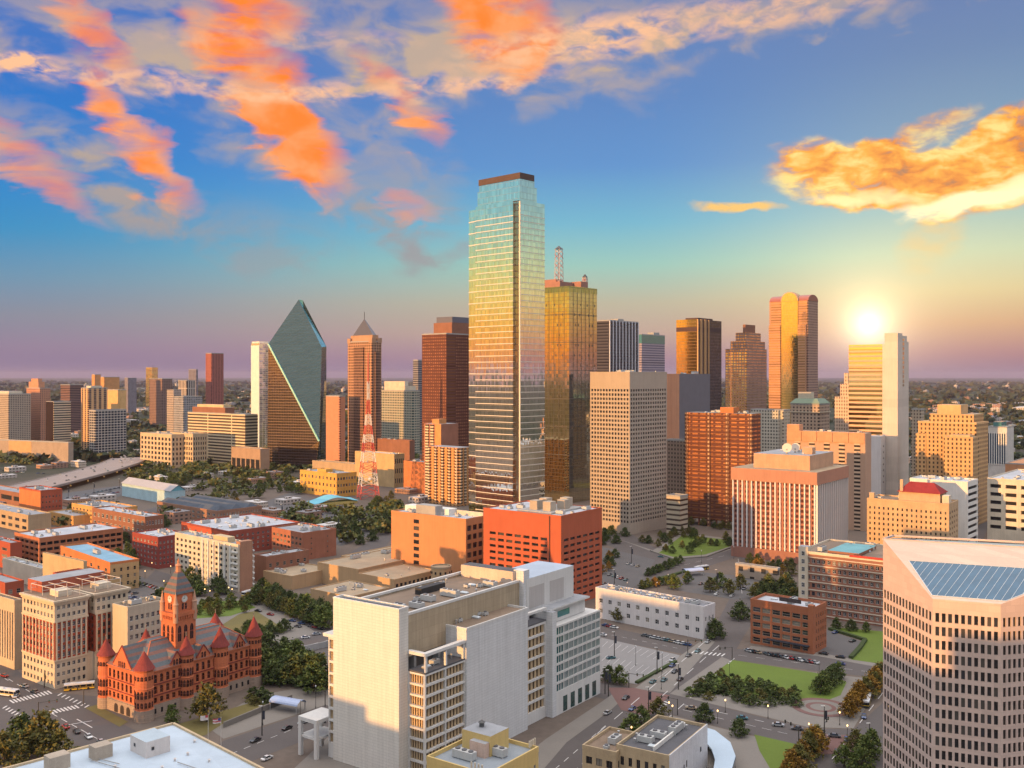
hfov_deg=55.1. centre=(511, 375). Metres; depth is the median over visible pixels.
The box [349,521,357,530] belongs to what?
tree
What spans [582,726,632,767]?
brick shop
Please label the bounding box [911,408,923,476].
office block
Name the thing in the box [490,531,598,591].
window
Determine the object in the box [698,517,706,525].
street tree
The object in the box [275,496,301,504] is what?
building
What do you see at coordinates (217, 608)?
park tree
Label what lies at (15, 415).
apartment block
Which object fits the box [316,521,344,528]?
building
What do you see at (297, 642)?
tree
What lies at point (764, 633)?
window
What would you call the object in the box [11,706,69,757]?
tree
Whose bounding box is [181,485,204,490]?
building
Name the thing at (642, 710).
tree
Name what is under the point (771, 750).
lawn
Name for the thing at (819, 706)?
paving ring
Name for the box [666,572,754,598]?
parking lot
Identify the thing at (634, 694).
brick crossing
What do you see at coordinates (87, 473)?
freeway viaduct
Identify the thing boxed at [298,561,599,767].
courts building
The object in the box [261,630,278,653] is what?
tree
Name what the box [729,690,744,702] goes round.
bush
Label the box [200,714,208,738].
flagpole
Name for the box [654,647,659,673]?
light pole
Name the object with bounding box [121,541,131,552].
tree
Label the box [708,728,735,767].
curved canopy
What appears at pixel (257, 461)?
window
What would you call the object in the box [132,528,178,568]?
warehouse building
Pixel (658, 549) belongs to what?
plaza
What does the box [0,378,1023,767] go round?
ground
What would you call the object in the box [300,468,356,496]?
aquarium building
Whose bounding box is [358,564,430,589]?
campus building
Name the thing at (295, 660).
tree
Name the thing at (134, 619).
records building
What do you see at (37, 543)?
parking garage
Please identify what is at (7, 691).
bus
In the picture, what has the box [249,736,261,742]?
car
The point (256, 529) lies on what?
warehouse building
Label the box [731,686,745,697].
bush
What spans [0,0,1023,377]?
sky
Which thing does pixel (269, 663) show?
tree
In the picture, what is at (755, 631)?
window
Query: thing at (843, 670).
street tree
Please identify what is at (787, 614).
window
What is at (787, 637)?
window
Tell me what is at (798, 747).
autumn tree
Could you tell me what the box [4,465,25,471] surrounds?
building
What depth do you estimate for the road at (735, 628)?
397.74 m
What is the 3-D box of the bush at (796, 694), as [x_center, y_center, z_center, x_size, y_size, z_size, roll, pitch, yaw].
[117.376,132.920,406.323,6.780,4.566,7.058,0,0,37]
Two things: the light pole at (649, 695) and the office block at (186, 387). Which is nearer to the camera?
the light pole at (649, 695)
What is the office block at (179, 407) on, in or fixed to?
on the ground at (542, 730)
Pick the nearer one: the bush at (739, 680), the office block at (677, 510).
the bush at (739, 680)
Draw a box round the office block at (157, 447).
[140,431,183,467]
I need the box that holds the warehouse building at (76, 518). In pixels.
[48,509,89,526]
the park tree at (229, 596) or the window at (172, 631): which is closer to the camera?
the window at (172, 631)
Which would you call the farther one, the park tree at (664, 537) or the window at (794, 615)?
the park tree at (664, 537)
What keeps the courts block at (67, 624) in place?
on the ground at (542, 730)
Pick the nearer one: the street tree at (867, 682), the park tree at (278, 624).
the street tree at (867, 682)
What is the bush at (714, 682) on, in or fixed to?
on the lawn at (786, 678)
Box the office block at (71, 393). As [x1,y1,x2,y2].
[60,384,83,432]
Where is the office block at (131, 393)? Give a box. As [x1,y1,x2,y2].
[125,378,136,413]
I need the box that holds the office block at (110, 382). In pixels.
[101,377,118,388]
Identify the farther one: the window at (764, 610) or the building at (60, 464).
the building at (60, 464)
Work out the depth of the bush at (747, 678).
431.38 m
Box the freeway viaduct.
[7,449,144,487]
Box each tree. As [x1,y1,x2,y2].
[0,729,31,767]
[6,709,47,757]
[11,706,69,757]
[40,727,79,757]
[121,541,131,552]
[123,531,130,542]
[126,471,135,478]
[129,576,145,585]
[150,588,163,596]
[158,476,165,482]
[163,704,180,722]
[164,514,173,527]
[165,477,174,483]
[166,471,173,477]
[171,474,178,483]
[176,476,188,485]
[184,680,227,721]
[185,473,193,481]
[185,566,196,577]
[186,574,201,585]
[190,575,202,586]
[190,579,202,593]
[193,579,208,595]
[197,568,205,581]
[197,598,206,607]
[197,604,203,613]
[203,602,211,609]
[204,605,214,614]
[209,576,221,590]
[210,593,222,602]
[210,604,225,615]
[211,596,223,606]
[213,570,225,588]
[214,578,229,594]
[223,591,236,601]
[224,600,233,608]
[230,491,238,499]
[230,597,236,606]
[232,467,241,477]
[237,596,247,605]
[240,477,251,486]
[240,596,252,606]
[240,604,248,612]
[242,624,247,632]
[246,583,264,604]
[248,472,257,477]
[251,479,268,489]
[253,576,266,588]
[254,588,265,604]
[260,588,272,603]
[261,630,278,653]
[261,641,275,656]
[261,647,275,659]
[261,651,274,677]
[261,658,277,684]
[262,592,274,607]
[263,475,273,483]
[263,581,273,590]
[266,590,282,609]
[266,621,277,633]
[267,655,296,686]
[269,595,284,610]
[269,648,298,677]
[270,582,279,592]
[270,641,286,658]
[273,585,282,595]
[273,622,285,633]
[273,636,289,657]
[275,650,304,686]
[277,596,287,611]
[278,617,293,632]
[282,590,293,599]
[282,597,299,616]
[283,467,290,475]
[283,640,304,657]
[285,481,294,491]
[290,601,301,616]
[290,637,307,653]
[291,592,298,599]
[292,483,305,493]
[293,652,327,687]
[294,603,306,616]
[294,651,327,685]
[297,593,305,601]
[297,601,312,620]
[297,661,327,693]
[300,592,319,602]
[301,602,316,623]
[304,604,326,623]
[312,605,332,628]
[313,596,331,610]
[318,609,332,628]
[324,601,332,613]
[333,522,345,533]
[341,519,348,529]
[349,511,359,519]
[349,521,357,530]
[354,535,365,544]
[356,526,364,535]
[365,530,379,540]
[384,522,390,532]
[387,490,393,498]
[600,664,617,681]
[602,530,610,540]
[603,555,611,562]
[605,560,612,570]
[606,525,616,533]
[607,556,616,565]
[611,534,620,543]
[611,548,619,557]
[611,607,623,619]
[611,664,629,684]
[617,527,631,536]
[618,712,641,730]
[631,703,650,728]
[637,580,646,588]
[638,535,644,542]
[642,535,653,542]
[643,567,651,575]
[643,577,652,587]
[647,696,672,715]
[651,566,656,573]
[651,576,660,585]
[652,564,662,572]
[655,538,661,546]
[660,532,668,541]
[661,560,671,569]
[662,575,668,584]
[667,558,674,566]
[667,574,682,588]
[668,546,676,553]
[672,528,678,535]
[674,556,679,564]
[678,540,684,547]
[678,555,684,563]
[682,570,693,583]
[685,526,690,533]
[685,542,695,553]
[688,516,694,523]
[689,527,699,535]
[689,530,696,536]
[690,536,700,545]
[690,702,715,722]
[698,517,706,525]
[700,534,706,541]
[703,577,720,591]
[706,538,714,544]
[706,617,727,639]
[712,572,728,586]
[713,539,720,545]
[722,578,738,593]
[723,536,731,545]
[724,522,731,529]
[727,600,750,620]
[729,717,750,737]
[733,573,749,588]
[744,553,754,561]
[746,582,759,595]
[752,553,763,559]
[752,558,761,564]
[755,582,772,595]
[762,573,776,581]
[764,575,778,592]
[765,581,777,593]
[769,559,776,566]
[773,576,784,591]
[775,559,782,568]
[778,573,789,583]
[778,588,793,595]
[779,748,806,767]
[780,559,790,568]
[780,564,786,571]
[780,571,796,583]
[782,582,792,590]
[783,741,817,767]
[786,564,797,575]
[788,557,796,567]
[788,739,814,766]
[789,579,796,589]
[789,587,797,595]
[801,724,832,754]
[802,728,823,758]
[808,673,832,693]
[813,669,840,688]
[813,670,834,690]
[814,723,830,746]
[825,666,845,686]
[829,663,844,682]
[830,617,844,629]
[832,743,854,767]
[833,663,845,677]
[836,660,845,677]
[836,695,857,717]
[840,727,862,749]
[842,689,861,711]
[844,618,858,630]
[845,746,875,767]
[847,688,863,707]
[850,682,869,702]
[850,734,882,761]
[856,679,871,697]
[862,621,870,631]
[862,675,880,698]
[864,661,882,676]
[864,728,882,756]
[867,664,882,687]
[867,671,882,689]
[867,674,882,694]
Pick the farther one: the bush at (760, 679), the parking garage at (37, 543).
the parking garage at (37, 543)
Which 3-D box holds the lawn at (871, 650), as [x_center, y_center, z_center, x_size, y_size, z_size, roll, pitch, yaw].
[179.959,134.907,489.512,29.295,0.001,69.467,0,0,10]
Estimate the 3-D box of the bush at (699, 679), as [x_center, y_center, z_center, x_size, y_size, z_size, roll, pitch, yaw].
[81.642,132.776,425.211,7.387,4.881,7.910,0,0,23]
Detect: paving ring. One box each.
[792,698,849,716]
[799,700,843,714]
[806,702,835,711]
[810,704,831,710]
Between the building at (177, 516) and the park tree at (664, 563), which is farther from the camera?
the building at (177, 516)
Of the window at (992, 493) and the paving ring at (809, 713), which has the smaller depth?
the paving ring at (809, 713)
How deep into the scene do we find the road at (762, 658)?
473.00 m
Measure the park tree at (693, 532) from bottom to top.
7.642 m
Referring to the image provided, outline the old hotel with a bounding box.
[867,479,957,543]
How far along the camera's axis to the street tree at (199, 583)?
599.31 m
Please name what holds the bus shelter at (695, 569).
on the parking lot at (692, 586)
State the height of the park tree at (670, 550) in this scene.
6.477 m
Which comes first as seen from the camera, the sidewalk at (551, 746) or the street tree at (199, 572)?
the sidewalk at (551, 746)
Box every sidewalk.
[538,695,616,767]
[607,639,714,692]
[749,646,874,665]
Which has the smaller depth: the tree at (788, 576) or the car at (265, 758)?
the car at (265, 758)
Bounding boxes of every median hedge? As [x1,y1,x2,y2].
[635,660,676,683]
[640,567,693,588]
[828,627,866,658]
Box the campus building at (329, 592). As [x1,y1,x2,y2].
[310,580,388,605]
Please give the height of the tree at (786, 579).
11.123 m
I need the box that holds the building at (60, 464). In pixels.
[51,461,67,467]
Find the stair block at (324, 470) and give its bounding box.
[317,468,332,471]
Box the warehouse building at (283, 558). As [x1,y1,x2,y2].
[254,547,308,581]
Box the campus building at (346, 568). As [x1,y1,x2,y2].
[317,548,403,583]
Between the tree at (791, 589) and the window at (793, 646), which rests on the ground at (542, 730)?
the tree at (791, 589)
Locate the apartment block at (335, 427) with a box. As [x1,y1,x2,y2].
[326,395,344,461]
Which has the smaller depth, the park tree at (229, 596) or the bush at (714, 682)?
the bush at (714, 682)
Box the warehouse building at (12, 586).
[0,573,23,598]
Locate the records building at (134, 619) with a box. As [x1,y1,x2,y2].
[112,595,160,652]
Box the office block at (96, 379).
[92,374,100,385]
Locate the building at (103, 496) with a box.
[88,493,115,500]
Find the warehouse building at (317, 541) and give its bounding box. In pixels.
[272,523,335,559]
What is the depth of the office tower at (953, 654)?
283.07 m
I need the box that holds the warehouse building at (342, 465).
[312,460,354,470]
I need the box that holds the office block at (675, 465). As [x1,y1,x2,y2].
[667,438,694,521]
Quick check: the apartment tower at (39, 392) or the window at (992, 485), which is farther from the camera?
the apartment tower at (39, 392)
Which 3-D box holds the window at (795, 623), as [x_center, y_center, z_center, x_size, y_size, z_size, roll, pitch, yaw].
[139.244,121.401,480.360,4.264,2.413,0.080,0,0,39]
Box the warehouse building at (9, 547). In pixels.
[0,536,21,567]
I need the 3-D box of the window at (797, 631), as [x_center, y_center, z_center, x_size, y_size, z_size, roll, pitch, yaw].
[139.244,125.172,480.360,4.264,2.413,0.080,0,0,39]
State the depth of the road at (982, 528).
854.27 m
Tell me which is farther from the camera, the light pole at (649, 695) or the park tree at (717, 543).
the park tree at (717, 543)
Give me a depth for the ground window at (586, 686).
407.87 m
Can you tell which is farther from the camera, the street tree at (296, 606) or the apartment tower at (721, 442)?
the apartment tower at (721, 442)
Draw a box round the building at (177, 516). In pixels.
[164,509,190,523]
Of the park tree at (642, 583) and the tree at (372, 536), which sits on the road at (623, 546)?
the park tree at (642, 583)
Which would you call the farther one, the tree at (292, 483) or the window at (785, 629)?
the tree at (292, 483)
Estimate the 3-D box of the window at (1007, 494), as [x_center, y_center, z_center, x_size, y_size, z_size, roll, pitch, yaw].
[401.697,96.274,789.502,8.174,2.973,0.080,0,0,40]
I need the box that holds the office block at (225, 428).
[188,404,257,463]
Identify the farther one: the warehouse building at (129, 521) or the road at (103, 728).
the warehouse building at (129, 521)
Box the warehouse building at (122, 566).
[60,542,138,588]
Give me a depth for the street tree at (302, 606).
540.62 m
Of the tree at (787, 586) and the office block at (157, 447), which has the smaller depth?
the tree at (787, 586)
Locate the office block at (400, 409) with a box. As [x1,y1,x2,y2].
[381,381,419,453]
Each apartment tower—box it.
[26,379,49,440]
[251,341,268,447]
[424,419,457,494]
[428,445,468,506]
[685,407,760,527]
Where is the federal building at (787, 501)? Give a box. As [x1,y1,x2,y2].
[731,443,848,563]
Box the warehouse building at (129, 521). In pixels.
[92,505,163,542]
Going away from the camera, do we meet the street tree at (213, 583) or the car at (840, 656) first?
the car at (840, 656)
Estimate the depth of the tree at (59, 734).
342.09 m
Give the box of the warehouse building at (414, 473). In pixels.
[404,458,423,492]
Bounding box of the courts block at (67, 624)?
[19,568,130,688]
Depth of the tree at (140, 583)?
625.88 m
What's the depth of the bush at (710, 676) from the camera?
428.90 m
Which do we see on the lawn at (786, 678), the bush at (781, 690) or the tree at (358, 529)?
the bush at (781, 690)
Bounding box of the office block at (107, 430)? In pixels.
[89,409,125,453]
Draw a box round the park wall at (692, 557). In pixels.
[650,547,730,558]
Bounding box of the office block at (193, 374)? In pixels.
[189,369,197,395]
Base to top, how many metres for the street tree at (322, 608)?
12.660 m
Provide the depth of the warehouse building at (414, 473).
1134.79 m
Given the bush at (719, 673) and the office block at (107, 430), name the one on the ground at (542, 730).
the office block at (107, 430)
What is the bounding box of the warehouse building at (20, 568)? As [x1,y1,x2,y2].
[2,556,42,584]
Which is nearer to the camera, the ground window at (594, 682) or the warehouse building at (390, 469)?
the ground window at (594, 682)
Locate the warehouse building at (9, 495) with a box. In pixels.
[0,485,18,505]
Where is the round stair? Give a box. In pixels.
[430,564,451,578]
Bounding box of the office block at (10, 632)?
[0,593,21,669]
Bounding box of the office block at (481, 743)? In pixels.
[426,719,538,767]
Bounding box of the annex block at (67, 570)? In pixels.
[53,568,81,573]
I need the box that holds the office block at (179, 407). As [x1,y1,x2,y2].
[167,390,201,431]
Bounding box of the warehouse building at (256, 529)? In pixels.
[181,513,299,551]
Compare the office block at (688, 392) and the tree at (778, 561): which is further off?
the office block at (688, 392)
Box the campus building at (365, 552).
[341,546,390,556]
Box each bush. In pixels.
[242,693,253,702]
[247,686,259,696]
[247,696,261,705]
[253,690,265,700]
[259,689,273,702]
[261,694,270,704]
[683,686,696,696]
[692,677,707,686]
[692,681,708,691]
[692,688,703,696]
[697,682,716,694]
[701,672,719,684]
[702,690,716,700]
[708,680,722,693]
[714,682,733,695]
[715,668,724,675]
[718,674,730,681]
[719,681,733,690]
[727,678,740,689]
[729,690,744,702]
[730,677,744,687]
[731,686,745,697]
[740,694,760,705]
[743,675,751,681]
[743,682,756,692]
[750,687,768,699]
[754,677,766,685]
[756,681,765,686]
[759,696,777,705]
[760,680,771,691]
[760,686,775,697]
[769,683,781,695]
[770,690,783,700]
[775,687,788,697]
[776,694,787,704]
[784,687,798,697]
[784,695,804,706]
[785,684,802,694]
[787,692,801,702]
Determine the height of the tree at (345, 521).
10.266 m
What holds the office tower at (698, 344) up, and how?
on the ground at (542, 730)
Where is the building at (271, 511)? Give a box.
[262,507,284,516]
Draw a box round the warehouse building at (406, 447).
[377,438,414,459]
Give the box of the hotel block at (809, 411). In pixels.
[790,392,830,430]
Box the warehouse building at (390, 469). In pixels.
[355,450,404,487]
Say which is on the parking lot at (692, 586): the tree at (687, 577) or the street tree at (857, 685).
the tree at (687, 577)
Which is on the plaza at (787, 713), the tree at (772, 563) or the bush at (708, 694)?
the bush at (708, 694)
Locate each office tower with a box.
[206,353,223,403]
[267,300,325,469]
[347,312,381,461]
[413,360,421,448]
[422,317,468,459]
[469,172,544,511]
[545,246,596,502]
[590,370,666,534]
[597,319,638,371]
[639,332,664,371]
[676,318,720,411]
[725,324,766,412]
[769,292,817,423]
[835,373,848,431]
[849,333,908,494]
[882,535,1023,767]
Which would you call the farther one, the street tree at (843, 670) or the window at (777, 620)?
the window at (777, 620)
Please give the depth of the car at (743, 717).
384.76 m
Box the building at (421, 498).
[409,494,428,502]
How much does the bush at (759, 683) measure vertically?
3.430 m
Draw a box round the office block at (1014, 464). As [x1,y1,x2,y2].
[1005,458,1023,471]
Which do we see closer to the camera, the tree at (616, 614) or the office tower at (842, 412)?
the tree at (616, 614)
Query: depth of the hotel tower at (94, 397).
1670.52 m
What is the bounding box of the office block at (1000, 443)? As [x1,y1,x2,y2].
[988,421,1013,476]
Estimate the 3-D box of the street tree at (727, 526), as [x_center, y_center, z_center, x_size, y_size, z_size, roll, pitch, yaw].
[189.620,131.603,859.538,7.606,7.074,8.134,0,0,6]
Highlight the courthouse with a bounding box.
[96,558,262,723]
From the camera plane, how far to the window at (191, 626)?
407.67 m
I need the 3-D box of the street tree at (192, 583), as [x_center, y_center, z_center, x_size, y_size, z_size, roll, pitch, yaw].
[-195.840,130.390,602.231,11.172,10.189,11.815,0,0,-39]
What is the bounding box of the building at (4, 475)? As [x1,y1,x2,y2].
[0,473,16,478]
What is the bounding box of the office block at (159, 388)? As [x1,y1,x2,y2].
[149,378,171,424]
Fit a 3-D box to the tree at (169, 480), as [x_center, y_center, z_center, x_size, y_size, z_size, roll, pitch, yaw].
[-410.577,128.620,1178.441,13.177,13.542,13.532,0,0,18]
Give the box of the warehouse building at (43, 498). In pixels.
[19,485,61,511]
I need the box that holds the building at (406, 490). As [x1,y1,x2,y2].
[395,487,417,494]
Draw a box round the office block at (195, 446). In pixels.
[172,432,206,464]
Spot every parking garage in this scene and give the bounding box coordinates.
[14,522,122,563]
[910,475,977,541]
[987,469,1023,543]
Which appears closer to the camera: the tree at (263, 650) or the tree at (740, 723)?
the tree at (740, 723)
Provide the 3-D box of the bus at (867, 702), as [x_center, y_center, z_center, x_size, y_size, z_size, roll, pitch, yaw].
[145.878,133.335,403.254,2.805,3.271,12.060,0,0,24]
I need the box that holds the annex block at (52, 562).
[43,552,86,575]
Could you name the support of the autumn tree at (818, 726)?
on the ground at (542, 730)
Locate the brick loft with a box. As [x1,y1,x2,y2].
[750,593,826,653]
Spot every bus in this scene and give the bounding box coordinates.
[0,686,19,696]
[64,680,94,690]
[241,589,250,595]
[694,565,708,569]
[863,693,870,707]
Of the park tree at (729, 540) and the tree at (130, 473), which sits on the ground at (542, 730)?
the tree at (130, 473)
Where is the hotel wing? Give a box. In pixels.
[108,389,125,408]
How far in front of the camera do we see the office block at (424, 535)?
633.95 m
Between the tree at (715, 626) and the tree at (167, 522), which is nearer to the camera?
the tree at (715, 626)
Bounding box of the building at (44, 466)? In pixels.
[36,463,52,468]
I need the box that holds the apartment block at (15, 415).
[0,391,30,439]
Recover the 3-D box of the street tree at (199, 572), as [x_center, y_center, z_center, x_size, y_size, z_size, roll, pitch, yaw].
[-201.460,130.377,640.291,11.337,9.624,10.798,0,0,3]
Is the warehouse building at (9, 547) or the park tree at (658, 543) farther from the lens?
the park tree at (658, 543)
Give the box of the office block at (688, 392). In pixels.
[667,371,709,438]
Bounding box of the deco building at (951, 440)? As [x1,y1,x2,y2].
[916,404,988,524]
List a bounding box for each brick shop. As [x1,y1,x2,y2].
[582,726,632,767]
[616,714,707,767]
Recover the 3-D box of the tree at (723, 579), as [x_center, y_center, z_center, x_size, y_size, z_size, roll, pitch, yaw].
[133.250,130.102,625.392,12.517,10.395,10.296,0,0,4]
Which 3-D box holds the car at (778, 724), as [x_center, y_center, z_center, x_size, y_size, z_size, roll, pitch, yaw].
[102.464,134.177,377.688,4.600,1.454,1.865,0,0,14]
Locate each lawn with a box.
[86,705,127,726]
[179,702,264,735]
[197,601,255,617]
[223,611,275,632]
[659,535,729,556]
[689,660,845,698]
[755,735,794,767]
[839,628,882,662]
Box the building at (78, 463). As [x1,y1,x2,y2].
[71,460,85,467]
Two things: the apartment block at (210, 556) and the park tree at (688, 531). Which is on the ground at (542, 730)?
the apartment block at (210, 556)
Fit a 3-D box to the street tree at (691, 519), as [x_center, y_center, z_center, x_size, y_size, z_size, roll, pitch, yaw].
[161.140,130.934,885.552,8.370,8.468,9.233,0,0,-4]
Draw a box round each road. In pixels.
[0,665,136,767]
[142,478,381,518]
[147,570,243,598]
[219,705,327,760]
[260,601,332,655]
[349,532,390,553]
[545,557,759,767]
[594,682,882,767]
[600,625,872,675]
[604,533,734,590]
[978,522,986,541]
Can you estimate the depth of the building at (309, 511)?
909.58 m
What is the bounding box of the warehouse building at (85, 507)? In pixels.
[72,500,136,522]
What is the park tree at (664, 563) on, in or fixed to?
on the road at (623, 546)
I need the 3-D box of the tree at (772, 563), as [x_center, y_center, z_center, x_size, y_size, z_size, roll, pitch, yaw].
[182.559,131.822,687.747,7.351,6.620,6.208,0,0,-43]
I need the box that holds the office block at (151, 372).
[146,367,157,406]
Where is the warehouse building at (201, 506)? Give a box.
[157,494,261,519]
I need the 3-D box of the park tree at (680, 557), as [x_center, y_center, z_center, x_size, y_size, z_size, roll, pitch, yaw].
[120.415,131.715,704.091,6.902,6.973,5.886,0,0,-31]
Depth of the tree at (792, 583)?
602.63 m
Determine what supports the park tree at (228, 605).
on the lawn at (233, 611)
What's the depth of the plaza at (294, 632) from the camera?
540.37 m
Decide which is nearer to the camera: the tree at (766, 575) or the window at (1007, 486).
the tree at (766, 575)
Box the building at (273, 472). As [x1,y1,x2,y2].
[266,470,283,478]
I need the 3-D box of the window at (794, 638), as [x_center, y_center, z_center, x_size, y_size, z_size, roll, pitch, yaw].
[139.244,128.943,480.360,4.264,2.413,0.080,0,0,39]
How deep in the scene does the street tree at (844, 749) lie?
337.63 m
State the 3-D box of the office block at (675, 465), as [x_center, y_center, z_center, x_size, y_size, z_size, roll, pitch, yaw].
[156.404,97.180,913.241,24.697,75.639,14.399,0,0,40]
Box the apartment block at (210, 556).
[175,530,254,591]
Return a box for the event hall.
[121,477,185,501]
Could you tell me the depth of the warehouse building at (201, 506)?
928.98 m
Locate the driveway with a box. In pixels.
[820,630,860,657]
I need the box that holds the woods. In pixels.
[0,380,1023,542]
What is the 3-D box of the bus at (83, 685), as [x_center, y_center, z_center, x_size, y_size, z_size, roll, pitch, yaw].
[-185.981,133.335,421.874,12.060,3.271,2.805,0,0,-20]
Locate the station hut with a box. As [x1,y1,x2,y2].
[735,562,779,581]
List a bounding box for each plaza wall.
[223,694,291,727]
[304,641,327,649]
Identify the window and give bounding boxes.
[2,494,11,499]
[171,626,173,641]
[178,626,180,641]
[184,624,186,638]
[190,623,192,638]
[251,459,254,468]
[256,460,259,469]
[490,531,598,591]
[557,607,569,617]
[563,695,566,710]
[571,691,574,706]
[578,687,581,702]
[585,684,588,699]
[586,756,591,763]
[592,389,662,522]
[592,680,595,695]
[596,758,601,765]
[606,760,611,767]
[753,607,759,611]
[753,614,759,619]
[753,622,759,626]
[753,629,759,634]
[753,637,759,641]
[762,608,769,613]
[762,616,769,620]
[762,623,769,628]
[762,631,769,636]
[762,638,769,643]
[772,610,779,615]
[772,617,779,622]
[772,625,779,630]
[772,632,779,637]
[772,641,779,645]
[782,611,789,616]
[782,619,789,624]
[782,627,789,631]
[782,634,789,639]
[782,643,789,647]
[792,613,799,618]
[792,621,799,625]
[792,628,799,633]
[792,636,799,641]
[792,645,799,649]
[808,575,829,613]
[869,506,954,543]
[991,484,1000,487]
[991,492,1000,495]
[991,500,1000,503]
[991,508,1000,512]
[991,516,1000,520]
[991,525,1000,528]
[1006,485,1016,488]
[1006,493,1016,496]
[1006,501,1016,505]
[1006,509,1016,513]
[1006,518,1016,521]
[1006,526,1016,529]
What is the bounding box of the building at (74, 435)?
[71,433,78,438]
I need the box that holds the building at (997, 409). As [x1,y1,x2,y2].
[991,407,1000,411]
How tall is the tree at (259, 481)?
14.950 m
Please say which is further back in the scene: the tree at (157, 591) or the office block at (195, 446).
the office block at (195, 446)
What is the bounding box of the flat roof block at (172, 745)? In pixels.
[4,722,263,767]
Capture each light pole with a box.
[261,711,264,735]
[602,667,607,693]
[608,670,610,695]
[614,632,616,655]
[646,687,650,709]
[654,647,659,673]
[676,663,680,689]
[824,706,826,722]
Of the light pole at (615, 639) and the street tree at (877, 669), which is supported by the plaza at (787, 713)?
the street tree at (877, 669)
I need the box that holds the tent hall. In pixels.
[307,494,356,504]
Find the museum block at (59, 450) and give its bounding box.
[0,439,73,463]
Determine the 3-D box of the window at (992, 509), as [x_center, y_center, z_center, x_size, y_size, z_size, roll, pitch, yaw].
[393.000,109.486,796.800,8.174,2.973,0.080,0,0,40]
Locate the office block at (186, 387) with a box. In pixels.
[178,380,195,395]
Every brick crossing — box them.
[609,688,669,715]
[815,734,854,754]
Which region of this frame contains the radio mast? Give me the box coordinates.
[357,353,379,499]
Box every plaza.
[196,597,314,641]
[212,685,327,738]
[295,737,358,767]
[622,533,730,557]
[668,715,814,767]
[670,657,877,728]
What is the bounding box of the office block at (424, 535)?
[391,503,482,573]
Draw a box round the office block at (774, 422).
[751,408,789,451]
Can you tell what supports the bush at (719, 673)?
on the lawn at (786, 678)
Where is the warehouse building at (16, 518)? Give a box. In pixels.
[0,503,50,530]
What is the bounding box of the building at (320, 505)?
[308,504,326,511]
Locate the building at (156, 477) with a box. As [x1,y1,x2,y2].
[149,474,167,482]
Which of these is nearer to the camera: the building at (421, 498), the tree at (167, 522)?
the tree at (167, 522)
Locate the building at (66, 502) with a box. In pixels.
[62,496,90,506]
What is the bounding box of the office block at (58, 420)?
[46,401,70,441]
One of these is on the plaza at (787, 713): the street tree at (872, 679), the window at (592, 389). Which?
the street tree at (872, 679)
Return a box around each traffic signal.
[308,691,325,706]
[784,720,798,740]
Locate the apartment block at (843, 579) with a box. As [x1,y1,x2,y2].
[798,539,882,626]
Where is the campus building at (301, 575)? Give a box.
[263,563,321,589]
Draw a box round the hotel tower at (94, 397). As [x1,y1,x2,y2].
[81,386,107,449]
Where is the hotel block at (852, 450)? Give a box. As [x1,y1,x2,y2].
[787,424,870,530]
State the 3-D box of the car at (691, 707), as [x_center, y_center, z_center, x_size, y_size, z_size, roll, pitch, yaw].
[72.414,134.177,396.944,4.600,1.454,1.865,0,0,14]
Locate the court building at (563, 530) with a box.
[483,496,601,600]
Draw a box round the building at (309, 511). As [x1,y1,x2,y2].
[296,509,321,521]
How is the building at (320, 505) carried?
on the ground at (542, 730)
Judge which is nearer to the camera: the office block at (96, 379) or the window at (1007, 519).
the window at (1007, 519)
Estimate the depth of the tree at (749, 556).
708.90 m
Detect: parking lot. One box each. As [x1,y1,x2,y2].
[62,485,121,498]
[128,577,164,599]
[267,491,369,545]
[600,637,679,683]
[602,547,654,587]
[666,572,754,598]
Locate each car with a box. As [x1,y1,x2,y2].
[19,683,28,687]
[30,689,39,693]
[72,728,80,733]
[84,733,92,738]
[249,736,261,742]
[260,755,273,760]
[281,725,292,730]
[603,710,611,714]
[628,705,636,710]
[685,705,696,709]
[736,715,747,719]
[772,722,783,726]
[791,725,802,730]
[828,732,840,737]
[835,654,845,658]
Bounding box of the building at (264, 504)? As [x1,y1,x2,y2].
[246,499,267,507]
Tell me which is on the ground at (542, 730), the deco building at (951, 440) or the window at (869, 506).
the deco building at (951, 440)
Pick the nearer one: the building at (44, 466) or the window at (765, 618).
the window at (765, 618)
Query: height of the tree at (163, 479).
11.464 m
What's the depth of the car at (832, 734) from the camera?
365.61 m
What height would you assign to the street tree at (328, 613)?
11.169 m
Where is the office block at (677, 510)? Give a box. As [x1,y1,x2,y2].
[666,493,687,534]
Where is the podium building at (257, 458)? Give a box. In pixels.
[231,446,269,472]
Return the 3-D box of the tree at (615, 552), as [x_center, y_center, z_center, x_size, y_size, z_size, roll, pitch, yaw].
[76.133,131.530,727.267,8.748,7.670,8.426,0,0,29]
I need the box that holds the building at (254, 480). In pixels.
[248,476,265,483]
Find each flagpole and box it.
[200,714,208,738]
[213,718,220,723]
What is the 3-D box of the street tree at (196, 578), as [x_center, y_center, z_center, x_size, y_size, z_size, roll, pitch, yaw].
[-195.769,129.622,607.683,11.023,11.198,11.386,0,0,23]
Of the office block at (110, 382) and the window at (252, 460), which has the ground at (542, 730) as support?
the office block at (110, 382)
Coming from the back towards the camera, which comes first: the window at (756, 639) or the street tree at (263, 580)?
the street tree at (263, 580)
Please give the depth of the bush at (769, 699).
400.45 m
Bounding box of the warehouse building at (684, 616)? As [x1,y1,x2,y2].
[595,584,714,638]
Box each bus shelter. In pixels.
[269,695,305,713]
[682,567,703,575]
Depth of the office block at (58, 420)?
1649.70 m
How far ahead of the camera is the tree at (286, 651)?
434.31 m
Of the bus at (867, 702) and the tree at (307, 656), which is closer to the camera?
the bus at (867, 702)

